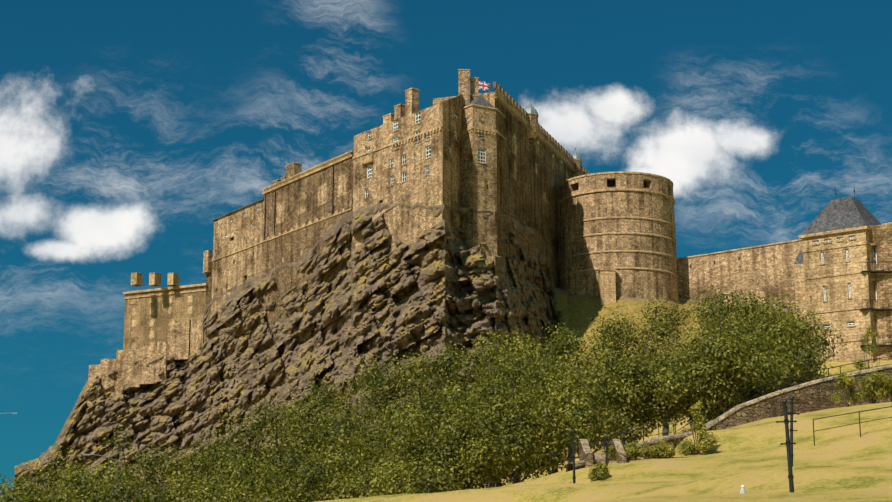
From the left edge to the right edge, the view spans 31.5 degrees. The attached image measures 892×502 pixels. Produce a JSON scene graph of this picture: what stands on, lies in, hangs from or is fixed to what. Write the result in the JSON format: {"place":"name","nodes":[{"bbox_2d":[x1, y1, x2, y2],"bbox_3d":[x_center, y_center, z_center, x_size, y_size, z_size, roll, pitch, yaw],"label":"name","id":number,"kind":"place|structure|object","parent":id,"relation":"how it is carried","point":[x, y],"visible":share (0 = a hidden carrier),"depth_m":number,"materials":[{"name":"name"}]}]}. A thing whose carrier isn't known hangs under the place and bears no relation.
{"place":"outdoors","nodes":[
{"label":"outdoors","id":0,"kind":"place"},
{"bbox_2d":[0,0,891,500],"label":"sky","id":1,"kind":"structure","parent":0,"point":[128,127],"materials":[{"name":"blue"}]},
{"bbox_2d":[315,360,891,501],"bbox_3d":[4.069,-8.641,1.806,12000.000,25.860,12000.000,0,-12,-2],"label":"ground","id":2,"kind":"structure","parent":0,"point":[847,463],"depth_m":77.47,"materials":[{"name":"green plant"}]},
{"bbox_2d":[83,454,118,496],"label":"street lamp","id":3,"kind":"object","parent":2,"relation":"on","point":[109,458],"visible":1,"depth_m":118.34,"materials":[{"name":"grey metal"}]},
{"bbox_2d":[15,202,796,501],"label":"castle rock","id":4,"kind":"object","parent":2,"relation":"on","point":[376,300],"visible":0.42,"depth_m":226.72,"materials":[{"name":"brown stone"}]},
{"bbox_2d":[87,314,204,405],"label":"curtain wall","id":5,"kind":"structure","parent":4,"relation":"on","point":[182,343],"depth_m":264.32,"materials":[{"name":"stone"}]},
{"bbox_2d":[123,272,205,349],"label":"barracks block","id":6,"kind":"structure","parent":4,"relation":"on","point":[149,314],"depth_m":408.42,"materials":[{"name":"stone"}]},
{"bbox_2d":[203,69,891,346],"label":"castle buildings","id":7,"kind":"structure","parent":4,"relation":"on","point":[607,237],"depth_m":234.35,"materials":[{"name":"stone"}]},
{"bbox_2d":[478,81,490,91],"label":"union flag on pole","id":8,"kind":"object","parent":7,"relation":"on","point":[483,85],"visible":0.77,"depth_m":222.25,"materials":[{"name":"multicoloured fabric"}]},
{"bbox_2d":[0,284,891,501],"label":"tree","id":9,"kind":"object","parent":2,"relation":"on","point":[411,470],"depth_m":111.92,"materials":[{"name":"green plant"}]},
{"bbox_2d":[567,430,579,482],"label":"drying pole","id":10,"kind":"object","parent":2,"relation":"on","point":[573,443],"visible":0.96,"depth_m":76.16,"materials":[{"name":"black metal"}]},
{"bbox_2d":[601,436,611,465],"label":"drying pole","id":11,"kind":"object","parent":2,"relation":"on","point":[606,444],"visible":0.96,"depth_m":82.76,"materials":[{"name":"black metal"}]},
{"bbox_2d":[579,439,686,467],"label":"stone steps","id":12,"kind":"structure","parent":2,"relation":"on","point":[586,455],"depth_m":85.50,"materials":[{"name":"grey stone"}]},
{"bbox_2d":[549,356,891,471],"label":"garden wall and steps","id":13,"kind":"structure","parent":2,"relation":"on","point":[813,395],"depth_m":98.90,"materials":[{"name":"stone"}]},
{"bbox_2d":[740,485,745,492],"bbox_3d":[9.721,7.872,51.616,0.187,0.471,0.424,0,-12,-2],"label":"bollard","id":14,"kind":"object","parent":2,"relation":"on","point":[742,489],"visible":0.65,"depth_m":51.68,"materials":[{"name":"white"}]},
{"bbox_2d":[776,399,796,491],"bbox_3d":[10.165,5.929,46.988,0.630,3.067,0.170,0,-12,-2],"label":"drying pole","id":15,"kind":"object","parent":2,"relation":"on","point":[786,421],"visible":1,"depth_m":46.98,"materials":[{"name":"black metal"}]},
{"bbox_2d":[788,397,799,466],"bbox_3d":[13.646,7.255,62.166,0.629,3.063,0.170,0,-12,-2],"label":"drying pole","id":16,"kind":"object","parent":2,"relation":"on","point":[791,413],"visible":0.69,"depth_m":62.20,"materials":[{"name":"black metal"}]},
{"bbox_2d":[794,187,891,363],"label":"gatehouse building","id":17,"kind":"structure","parent":2,"relation":"on","point":[843,271],"depth_m":151.23,"materials":[{"name":"stone"}]},
{"bbox_2d":[813,406,891,445],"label":"iron railing","id":18,"kind":"object","parent":2,"relation":"on","point":[849,424],"visible":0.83,"depth_m":84.53,"materials":[{"name":"black metal"}]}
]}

